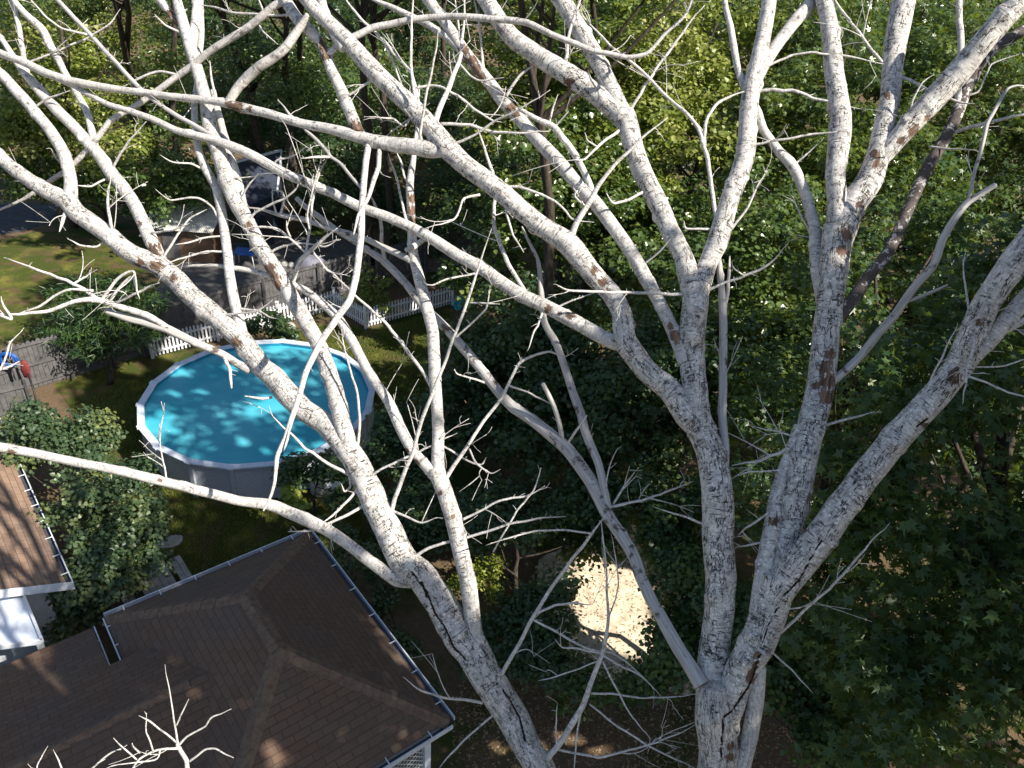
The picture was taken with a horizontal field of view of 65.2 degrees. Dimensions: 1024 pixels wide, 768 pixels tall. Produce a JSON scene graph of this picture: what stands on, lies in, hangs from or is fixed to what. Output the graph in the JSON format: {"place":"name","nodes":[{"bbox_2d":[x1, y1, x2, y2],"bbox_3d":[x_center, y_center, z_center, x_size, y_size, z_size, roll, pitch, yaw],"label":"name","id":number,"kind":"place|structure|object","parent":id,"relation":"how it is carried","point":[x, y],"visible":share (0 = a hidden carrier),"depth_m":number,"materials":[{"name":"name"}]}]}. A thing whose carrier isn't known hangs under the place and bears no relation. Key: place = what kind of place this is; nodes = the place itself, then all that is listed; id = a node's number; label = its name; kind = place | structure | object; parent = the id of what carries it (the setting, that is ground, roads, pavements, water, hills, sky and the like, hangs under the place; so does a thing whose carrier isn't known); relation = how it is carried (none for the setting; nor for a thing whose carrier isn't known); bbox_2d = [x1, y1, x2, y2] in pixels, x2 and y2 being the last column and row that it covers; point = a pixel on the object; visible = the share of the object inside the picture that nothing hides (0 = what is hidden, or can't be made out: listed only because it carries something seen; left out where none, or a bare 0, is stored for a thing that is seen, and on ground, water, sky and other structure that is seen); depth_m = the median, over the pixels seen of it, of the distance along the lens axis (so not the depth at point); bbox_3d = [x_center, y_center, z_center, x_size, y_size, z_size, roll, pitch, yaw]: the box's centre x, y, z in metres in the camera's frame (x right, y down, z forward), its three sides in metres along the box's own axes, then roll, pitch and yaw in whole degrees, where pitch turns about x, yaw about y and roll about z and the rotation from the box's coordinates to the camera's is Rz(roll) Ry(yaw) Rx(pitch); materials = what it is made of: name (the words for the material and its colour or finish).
{"place":"outdoors","nodes":[
{"label":"outdoors","id":0,"kind":"place"},
{"bbox_2d":[0,378,33,420],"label":"board gate","id":1,"kind":"structure","parent":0,"point":[24,387],"depth_m":25.45,"materials":[{"name":"wood"}]},
{"bbox_2d":[0,203,57,233],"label":"driveway","id":2,"kind":"structure","parent":0,"point":[16,218],"depth_m":39.33,"materials":[{"name":"asphalt"}]},
{"bbox_2d":[0,230,147,340],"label":"lawn","id":3,"kind":"structure","parent":0,"point":[52,252],"depth_m":35.12,"materials":[{"name":"green plant"}]},
{"bbox_2d":[0,132,249,226],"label":"tree","id":4,"kind":"object","parent":3,"relation":"on","point":[164,179],"visible":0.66,"depth_m":35.02,"materials":[{"name":"green plant"}]},
{"bbox_2d":[54,352,185,417],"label":"lawn","id":5,"kind":"structure","parent":0,"point":[87,385],"depth_m":27.90,"materials":[{"name":"green plant"}]},
{"bbox_2d":[28,266,183,384],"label":"tree","id":6,"kind":"object","parent":5,"relation":"on","point":[95,346],"visible":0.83,"depth_m":27.14,"materials":[{"name":"green plant"}]},
{"bbox_2d":[0,529,454,767],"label":"brown roof house","id":7,"kind":"structure","parent":0,"point":[289,651],"depth_m":14.13,"materials":[{"name":"brown"}]},
{"bbox_2d":[142,235,355,309],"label":"pavement","id":8,"kind":"structure","parent":0,"point":[206,280],"depth_m":36.51,"materials":[{"name":"concrete"}]},
{"bbox_2d":[147,204,222,262],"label":"tin shed","id":9,"kind":"structure","parent":8,"relation":"on","point":[203,224],"depth_m":35.82,"materials":[{"name":"metal"}]},
{"bbox_2d":[161,232,181,258],"bbox_3d":[-15.243,-6.207,35.813,0.750,1.300,0.030,4,33,0],"label":"door","id":10,"kind":"structure","parent":9,"relation":"in","point":[167,237],"depth_m":35.80,"materials":[{"name":"metal"}]},
{"bbox_2d":[232,247,259,268],"bbox_3d":[-11.962,-5.624,35.965,0.964,0.767,0.750,4,33,0],"label":"garden table","id":11,"kind":"object","parent":8,"relation":"on","point":[238,251],"visible":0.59,"depth_m":35.68,"materials":[{"name":"blue plastic"}]},
{"bbox_2d":[279,261,294,267],"bbox_3d":[-9.712,-5.411,36.400,2.364,0.210,0.424,6,33,3],"label":"stone row","id":12,"kind":"object","parent":8,"relation":"on","point":[286,264],"visible":0.3,"depth_m":36.33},
{"bbox_2d":[69,308,452,586],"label":"lawn","id":13,"kind":"structure","parent":0,"point":[227,556],"depth_m":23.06,"materials":[{"name":"green plant"}]},
{"bbox_2d":[121,555,191,603],"bbox_3d":[-8.732,5.145,19.807,1.630,0.794,1.800,-21,41,-33],"label":"picnic table","id":14,"kind":"object","parent":13,"relation":"on","point":[178,563],"visible":0.23,"depth_m":19.71,"materials":[{"name":"wood"}]},
{"bbox_2d":[156,535,182,548],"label":"stone slab","id":15,"kind":"structure","parent":13,"relation":"on","point":[170,538],"depth_m":21.67,"materials":[{"name":"stone"}]},
{"bbox_2d":[135,338,374,498],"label":"swimming pool","id":16,"kind":"structure","parent":13,"relation":"on","point":[221,435],"depth_m":24.69,"materials":[{"name":"liquid"}]},
{"bbox_2d":[245,307,301,340],"bbox_3d":[-8.852,-1.924,29.610,2.654,2.101,1.589,19,36,21],"label":"shrub","id":17,"kind":"object","parent":13,"relation":"on","point":[275,326],"visible":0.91,"depth_m":29.02,"materials":[{"name":"green plant"}]},
{"bbox_2d":[277,477,312,529],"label":"sapling","id":18,"kind":"object","parent":13,"relation":"on","point":[295,500],"visible":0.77,"depth_m":20.99,"materials":[{"name":"green plant"}]},
{"bbox_2d":[310,472,342,496],"bbox_3d":[-5.829,2.779,23.697,1.780,0.821,0.681,19,36,22],"label":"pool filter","id":19,"kind":"object","parent":13,"relation":"on","point":[326,486],"visible":0.23,"depth_m":23.47,"materials":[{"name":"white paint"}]},
{"bbox_2d":[270,437,389,517],"bbox_3d":[-5.059,2.821,22.241,3.118,2.673,2.525,4,33,0],"label":"shrub","id":20,"kind":"object","parent":13,"relation":"on","point":[291,469],"visible":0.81,"depth_m":21.57,"materials":[{"name":"green plant"}]},
{"bbox_2d":[294,254,326,291],"bbox_3d":[-8.550,-4.707,34.154,1.488,1.620,1.106,4,33,0],"label":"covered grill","id":21,"kind":"object","parent":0,"point":[310,259],"visible":0.27,"depth_m":33.56,"materials":[{"name":"fabric"}]},
{"bbox_2d":[0,0,1023,767],"bbox_3d":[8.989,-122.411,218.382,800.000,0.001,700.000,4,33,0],"label":"ground","id":22,"kind":"structure","parent":0,"point":[410,614],"depth_m":22.27,"materials":[{"name":"plant"}]},
{"bbox_2d":[2,347,23,397],"bbox_3d":[-16.343,-0.361,26.298,0.500,1.950,0.100,4,33,0],"label":"hose post","id":23,"kind":"object","parent":22,"relation":"on","point":[14,371],"visible":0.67,"depth_m":26.19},
{"bbox_2d":[0,352,18,366],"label":"garden hose","id":24,"kind":"object","parent":23,"relation":"hanging from","point":[15,358],"visible":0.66,"depth_m":25.84,"materials":[{"name":"blue plastic"}]},
{"bbox_2d":[20,360,31,378],"bbox_3d":[-15.929,-0.493,26.208,0.298,0.640,0.180,4,33,0],"label":"red cloth","id":25,"kind":"object","parent":23,"relation":"hanging from","point":[25,369],"visible":0.95,"depth_m":26.14,"materials":[{"name":"fabric"}]},
{"bbox_2d":[0,595,44,649],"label":"flat canopy","id":26,"kind":"object","parent":22,"relation":"on","point":[19,627],"visible":0.73,"depth_m":15.61,"materials":[{"name":"plastic"}]},
{"bbox_2d":[0,0,58,65],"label":"tree","id":27,"kind":"object","parent":22,"relation":"on","point":[27,44],"visible":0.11,"depth_m":62.56,"materials":[{"name":"green plant"}]},
{"bbox_2d":[27,373,36,401],"bbox_3d":[-15.626,0.300,26.141,0.102,1.134,0.825,-15,38,-27],"label":"drain pipe","id":28,"kind":"object","parent":22,"relation":"on","point":[32,387],"visible":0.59,"depth_m":26.09,"materials":[{"name":"plastic"}]},
{"bbox_2d":[0,418,74,665],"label":"house","id":29,"kind":"structure","parent":22,"relation":"on","point":[32,566],"depth_m":16.99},
{"bbox_2d":[0,65,119,133],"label":"tree","id":30,"kind":"object","parent":22,"relation":"on","point":[60,99],"visible":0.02,"depth_m":52.08,"materials":[{"name":"green plant"}]},
{"bbox_2d":[0,0,171,77],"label":"tree","id":31,"kind":"object","parent":22,"relation":"on","point":[102,6],"visible":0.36,"depth_m":59.46,"materials":[{"name":"green plant"}]},
{"bbox_2d":[0,395,176,646],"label":"bush","id":32,"kind":"object","parent":22,"relation":"on","point":[125,535],"visible":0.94,"depth_m":18.13,"materials":[{"name":"green plant"}]},
{"bbox_2d":[0,0,192,227],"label":"tree","id":33,"kind":"object","parent":22,"relation":"on","point":[16,122],"visible":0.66,"depth_m":35.40,"materials":[{"name":"green plant"}]},
{"bbox_2d":[78,198,114,223],"bbox_3d":[-20.369,-8.322,38.645,2.837,1.539,1.380,14,34,14],"label":"shrub","id":34,"kind":"object","parent":22,"relation":"on","point":[95,211],"visible":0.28,"depth_m":38.36,"materials":[{"name":"green plant"}]},
{"bbox_2d":[109,0,137,133],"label":"tree","id":35,"kind":"object","parent":22,"relation":"on","point":[127,8],"visible":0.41,"depth_m":33.85,"materials":[{"name":"brown plant"}]},
{"bbox_2d":[112,0,158,158],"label":"tree","id":36,"kind":"object","parent":22,"relation":"on","point":[125,54],"visible":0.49,"depth_m":35.64,"materials":[{"name":"brown plant"}]},
{"bbox_2d":[97,39,228,146],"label":"tree","id":37,"kind":"object","parent":22,"relation":"on","point":[158,111],"visible":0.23,"depth_m":50.68,"materials":[{"name":"green plant"}]},
{"bbox_2d":[168,0,180,173],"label":"tree","id":38,"kind":"object","parent":22,"relation":"on","point":[171,104],"visible":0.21,"depth_m":42.76,"materials":[{"name":"brown plant"}]},
{"bbox_2d":[0,251,370,395],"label":"board fence","id":39,"kind":"object","parent":22,"relation":"on","point":[320,278],"visible":0.51,"depth_m":29.78,"materials":[{"name":"wood"}]},
{"bbox_2d":[108,0,289,91],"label":"tree","id":40,"kind":"object","parent":22,"relation":"on","point":[211,14],"visible":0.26,"depth_m":56.70,"materials":[{"name":"green plant"}]},
{"bbox_2d":[208,0,264,153],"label":"tree","id":41,"kind":"object","parent":22,"relation":"on","point":[259,147],"visible":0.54,"depth_m":36.33,"materials":[{"name":"brown plant"}]},
{"bbox_2d":[236,149,284,247],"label":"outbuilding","id":42,"kind":"structure","parent":22,"relation":"on","point":[258,193],"depth_m":37.37,"materials":[{"name":"stone"}]},
{"bbox_2d":[261,215,273,233],"bbox_3d":[-11.583,-7.429,37.277,0.900,0.900,0.040,4,33,0],"label":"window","id":43,"kind":"structure","parent":42,"relation":"in","point":[264,218],"depth_m":37.22,"materials":[{"name":"black glass"}]},
{"bbox_2d":[228,0,305,164],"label":"tree","id":44,"kind":"object","parent":22,"relation":"on","point":[299,6],"visible":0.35,"depth_m":33.01,"materials":[{"name":"brown plant"}]},
{"bbox_2d":[172,6,378,153],"bbox_3d":[-11.864,-12.280,38.092,10.607,10.107,7.709,22,37,25],"label":"tree","id":45,"kind":"object","parent":22,"relation":"on","point":[250,53],"visible":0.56,"depth_m":36.11,"materials":[{"name":"green plant"}]},
{"bbox_2d":[260,0,305,216],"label":"tree","id":46,"kind":"object","parent":22,"relation":"on","point":[293,165],"visible":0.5,"depth_m":37.84,"materials":[{"name":"brown plant"}]},
{"bbox_2d":[209,29,389,146],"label":"tree","id":47,"kind":"object","parent":22,"relation":"on","point":[259,89],"visible":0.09,"depth_m":50.69,"materials":[{"name":"green plant"}]},
{"bbox_2d":[148,287,453,358],"bbox_3d":[-7.999,-2.832,31.860,12.086,1.050,2.022,-10,36,-21],"label":"picket fence","id":48,"kind":"object","parent":22,"relation":"on","point":[356,308],"visible":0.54,"depth_m":32.14,"materials":[{"name":"white paint"}]},
{"bbox_2d":[229,97,416,230],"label":"tree","id":49,"kind":"object","parent":22,"relation":"on","point":[333,176],"visible":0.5,"depth_m":39.68,"materials":[{"name":"green plant"}]},
{"bbox_2d":[236,0,420,84],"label":"tree","id":50,"kind":"object","parent":22,"relation":"on","point":[350,15],"visible":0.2,"depth_m":55.09,"materials":[{"name":"green plant"}]},
{"bbox_2d":[326,0,376,265],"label":"tree","id":51,"kind":"object","parent":22,"relation":"on","point":[364,11],"visible":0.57,"depth_m":30.30,"materials":[{"name":"brown plant"}]},
{"bbox_2d":[319,514,385,582],"bbox_3d":[-3.998,4.527,20.172,1.537,2.174,2.203,-7,35,-16],"label":"shrub","id":52,"kind":"object","parent":22,"relation":"on","point":[343,555],"visible":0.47,"depth_m":19.65,"materials":[{"name":"green plant"}]},
{"bbox_2d":[340,261,400,317],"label":"young tree","id":53,"kind":"object","parent":22,"relation":"on","point":[368,296],"visible":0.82,"depth_m":32.25,"materials":[{"name":"green plant"}]},
{"bbox_2d":[310,32,438,151],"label":"tree","id":54,"kind":"object","parent":22,"relation":"on","point":[351,66],"visible":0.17,"depth_m":48.95,"materials":[{"name":"green plant"}]},
{"bbox_2d":[357,0,402,257],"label":"tree","id":55,"kind":"object","parent":22,"relation":"on","point":[380,17],"visible":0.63,"depth_m":33.78,"materials":[{"name":"brown plant"}]},
{"bbox_2d":[357,554,445,698],"bbox_3d":[-2.758,5.823,18.863,1.333,1.630,4.224,-13,37,-24],"label":"shrub","id":56,"kind":"object","parent":22,"relation":"on","point":[384,601],"visible":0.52,"depth_m":19.05,"materials":[{"name":"green plant"}]},
{"bbox_2d":[324,0,490,81],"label":"tree","id":57,"kind":"object","parent":22,"relation":"on","point":[407,6],"visible":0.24,"depth_m":59.49,"materials":[{"name":"green plant"}]},
{"bbox_2d":[358,396,467,560],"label":"tree","id":58,"kind":"object","parent":22,"relation":"on","point":[418,496],"visible":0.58,"depth_m":21.55,"materials":[{"name":"green plant"}]},
{"bbox_2d":[375,228,470,283],"bbox_3d":[-3.938,-5.773,36.109,5.127,1.840,0.164,-21,41,-33],"label":"board fence","id":59,"kind":"object","parent":22,"relation":"on","point":[428,264],"visible":0.38,"depth_m":35.95,"materials":[{"name":"wood"}]},
{"bbox_2d":[439,0,446,181],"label":"tree","id":60,"kind":"object","parent":22,"relation":"on","point":[443,41],"visible":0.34,"depth_m":42.76,"materials":[{"name":"brown plant"}]},
{"bbox_2d":[373,52,520,261],"bbox_3d":[-3.506,-10.886,38.629,8.088,8.152,13.088,4,33,0],"label":"tree","id":61,"kind":"object","parent":22,"relation":"on","point":[451,115],"visible":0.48,"depth_m":37.05,"materials":[{"name":"green plant"}]},
{"bbox_2d":[373,63,538,183],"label":"tree","id":62,"kind":"object","parent":22,"relation":"on","point":[462,80],"visible":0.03,"depth_m":45.11,"materials":[{"name":"green plant"}]},
{"bbox_2d":[454,294,463,309],"bbox_3d":[-2.244,-3.490,33.814,0.437,0.663,0.508,4,33,0],"label":"plastic tub","id":63,"kind":"object","parent":22,"relation":"on","point":[456,307],"visible":0.48,"depth_m":33.89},
{"bbox_2d":[446,550,511,605],"bbox_3d":[-0.912,5.066,20.660,1.753,1.175,1.500,4,33,0],"label":"shrub","id":64,"kind":"object","parent":22,"relation":"on","point":[481,574],"visible":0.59,"depth_m":20.48,"materials":[{"name":"green plant"}]},
{"bbox_2d":[441,118,552,216],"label":"tree","id":65,"kind":"object","parent":22,"relation":"on","point":[532,158],"visible":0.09,"depth_m":41.08,"materials":[{"name":"green plant"}]},
{"bbox_2d":[0,0,1023,767],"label":"bare tree","id":66,"kind":"object","parent":22,"relation":"on","point":[724,680],"visible":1,"depth_m":6.72,"materials":[{"name":"white plant"}]},
{"bbox_2d":[412,0,615,78],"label":"tree","id":67,"kind":"object","parent":22,"relation":"on","point":[466,36],"visible":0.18,"depth_m":55.60,"materials":[{"name":"green plant"}]},
{"bbox_2d":[395,262,650,506],"bbox_3d":[0.433,0.055,23.756,7.811,6.362,7.748,4,33,0],"label":"tree","id":68,"kind":"object","parent":22,"relation":"on","point":[500,347],"visible":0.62,"depth_m":22.44,"materials":[{"name":"green plant"}]},
{"bbox_2d":[440,472,638,703],"bbox_3d":[0.529,4.651,18.994,4.985,3.928,6.248,4,33,0],"label":"tree","id":69,"kind":"object","parent":22,"relation":"on","point":[518,607],"visible":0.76,"depth_m":18.46,"materials":[{"name":"green plant"}]},
{"bbox_2d":[483,0,629,243],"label":"tree","id":70,"kind":"object","parent":22,"relation":"on","point":[605,2],"visible":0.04,"depth_m":34.13,"materials":[{"name":"green plant"}]},
{"bbox_2d":[475,0,647,283],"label":"tree","id":71,"kind":"object","parent":22,"relation":"on","point":[585,108],"visible":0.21,"depth_m":26.64,"materials":[{"name":"green plant"}]},
{"bbox_2d":[423,104,717,356],"bbox_3d":[2.199,-4.428,27.760,9.760,9.795,6.237,23,37,26],"label":"tree","id":72,"kind":"object","parent":22,"relation":"on","point":[635,214],"visible":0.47,"depth_m":26.08,"materials":[{"name":"green plant"}]},
{"bbox_2d":[513,261,627,345],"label":"tree","id":73,"kind":"object","parent":22,"relation":"on","point":[574,286],"visible":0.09,"depth_m":31.48,"materials":[{"name":"green plant"}]},
{"bbox_2d":[459,0,722,304],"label":"tree","id":74,"kind":"object","parent":22,"relation":"on","point":[491,106],"visible":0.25,"depth_m":29.30,"materials":[{"name":"green plant"}]},
{"bbox_2d":[518,0,676,460],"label":"tree","id":75,"kind":"object","parent":22,"relation":"on","point":[548,267],"visible":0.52,"depth_m":19.46,"materials":[{"name":"brown plant"}]},
{"bbox_2d":[545,692,664,727],"bbox_3d":[2.044,7.218,17.489,2.723,1.356,0.810,-2,33,-9],"label":"shrub","id":76,"kind":"object","parent":22,"relation":"on","point":[561,708],"visible":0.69,"depth_m":17.21,"materials":[{"name":"green plant"}]},
{"bbox_2d":[505,309,740,575],"bbox_3d":[2.875,2.044,20.483,5.605,7.002,6.498,9,33,8],"label":"tree","id":77,"kind":"object","parent":22,"relation":"on","point":[653,445],"visible":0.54,"depth_m":19.62,"materials":[{"name":"green plant"}]},
{"bbox_2d":[539,0,711,74],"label":"tree","id":78,"kind":"object","parent":22,"relation":"on","point":[617,14],"visible":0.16,"depth_m":56.88,"materials":[{"name":"green plant"}]},
{"bbox_2d":[449,536,818,767],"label":"leaf litter","id":79,"kind":"object","parent":22,"relation":"on","point":[601,738],"visible":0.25,"depth_m":17.71,"materials":[{"name":"plant"}]},
{"bbox_2d":[576,125,694,193],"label":"tree","id":80,"kind":"object","parent":22,"relation":"on","point":[684,165],"visible":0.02,"depth_m":38.91,"materials":[{"name":"green plant"}]},
{"bbox_2d":[649,166,732,233],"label":"tree","id":81,"kind":"object","parent":22,"relation":"on","point":[681,184],"depth_m":33.59,"materials":[{"name":"green plant"}]},
{"bbox_2d":[577,0,827,281],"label":"tree","id":82,"kind":"object","parent":22,"relation":"on","point":[721,140],"visible":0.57,"depth_m":28.00,"materials":[{"name":"green plant"}]},
{"bbox_2d":[554,497,864,767],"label":"tree","id":83,"kind":"object","parent":22,"relation":"on","point":[681,569],"visible":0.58,"depth_m":16.66,"materials":[{"name":"green plant"}]},
{"bbox_2d":[652,0,794,72],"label":"tree","id":84,"kind":"object","parent":22,"relation":"on","point":[722,25],"visible":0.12,"depth_m":58.41,"materials":[{"name":"green plant"}]},
{"bbox_2d":[585,146,870,492],"bbox_3d":[6.143,-1.178,23.320,8.108,9.709,10.803,4,33,0],"label":"tree","id":85,"kind":"object","parent":22,"relation":"on","point":[758,233],"visible":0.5,"depth_m":21.77,"materials":[{"name":"green plant"}]},
{"bbox_2d":[682,114,818,217],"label":"tree","id":86,"kind":"object","parent":22,"relation":"on","point":[750,181],"visible":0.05,"depth_m":37.25,"materials":[{"name":"green plant"}]},
{"bbox_2d":[716,270,851,395],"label":"tree","id":87,"kind":"object","parent":22,"relation":"on","point":[787,282],"visible":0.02,"depth_m":25.52,"materials":[{"name":"green plant"}]},
{"bbox_2d":[762,198,902,302],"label":"tree","id":88,"kind":"object","parent":22,"relation":"on","point":[876,213],"visible":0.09,"depth_m":30.80,"materials":[{"name":"green plant"}]},
{"bbox_2d":[755,0,932,123],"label":"tree","id":89,"kind":"object","parent":22,"relation":"on","point":[812,15],"visible":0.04,"depth_m":54.35,"materials":[{"name":"green plant"}]},
{"bbox_2d":[728,0,975,293],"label":"tree","id":90,"kind":"object","parent":22,"relation":"on","point":[860,75],"visible":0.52,"depth_m":26.37,"materials":[{"name":"green plant"}]},
{"bbox_2d":[780,327,930,473],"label":"tree","id":91,"kind":"object","parent":22,"relation":"on","point":[865,365],"visible":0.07,"depth_m":23.81,"materials":[{"name":"green plant"}]},
{"bbox_2d":[791,116,928,247],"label":"tree","id":92,"kind":"object","parent":22,"relation":"on","point":[871,201],"visible":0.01,"depth_m":36.47,"materials":[{"name":"green plant"}]},
{"bbox_2d":[726,141,1023,767],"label":"tree","id":93,"kind":"object","parent":22,"relation":"on","point":[917,225],"visible":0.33,"depth_m":18.30,"materials":[{"name":"green plant"}]},
{"bbox_2d":[749,202,1023,767],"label":"tree","id":94,"kind":"object","parent":22,"relation":"on","point":[864,663],"visible":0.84,"depth_m":11.79,"materials":[{"name":"green plant"}]},
{"bbox_2d":[847,0,1016,117],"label":"tree","id":95,"kind":"object","parent":22,"relation":"on","point":[942,2],"visible":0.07,"depth_m":57.46,"materials":[{"name":"green plant"}]},
{"bbox_2d":[852,217,1015,373],"bbox_3d":[15.536,-2.905,29.607,6.112,6.820,5.512,-4,34,-13],"label":"tree","id":96,"kind":"object","parent":22,"relation":"on","point":[910,322],"visible":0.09,"depth_m":28.18,"materials":[{"name":"green plant"}]},
{"bbox_2d":[867,0,1023,370],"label":"tree","id":97,"kind":"object","parent":22,"relation":"on","point":[1012,139],"visible":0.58,"depth_m":25.78,"materials":[{"name":"green plant"}]},
{"bbox_2d":[879,120,1023,252],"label":"tree","id":98,"kind":"object","parent":22,"relation":"on","point":[1011,211],"visible":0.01,"depth_m":34.86,"materials":[{"name":"green plant"}]},
{"bbox_2d":[906,362,1023,523],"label":"tree","id":99,"kind":"object","parent":22,"relation":"on","point":[950,456],"visible":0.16,"depth_m":21.46,"materials":[{"name":"green plant"}]},
{"bbox_2d":[955,0,1023,134],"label":"tree","id":100,"kind":"object","parent":22,"relation":"on","point":[1020,22],"visible":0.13,"depth_m":58.64,"materials":[{"name":"green plant"}]},
{"bbox_2d":[968,128,1023,255],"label":"tree","id":101,"kind":"object","parent":22,"relation":"on","point":[1013,180],"visible":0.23,"depth_m":33.23,"materials":[{"name":"green plant"}]},
{"bbox_2d":[534,525,702,694],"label":"sandy soil","id":102,"kind":"structure","parent":0,"point":[616,619],"depth_m":20.71,"materials":[{"name":"sand"}]},
{"bbox_2d":[542,531,683,670],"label":"leaf litter","id":103,"kind":"object","parent":102,"relation":"on","point":[606,609],"visible":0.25,"depth_m":20.66,"materials":[{"name":"plant"}]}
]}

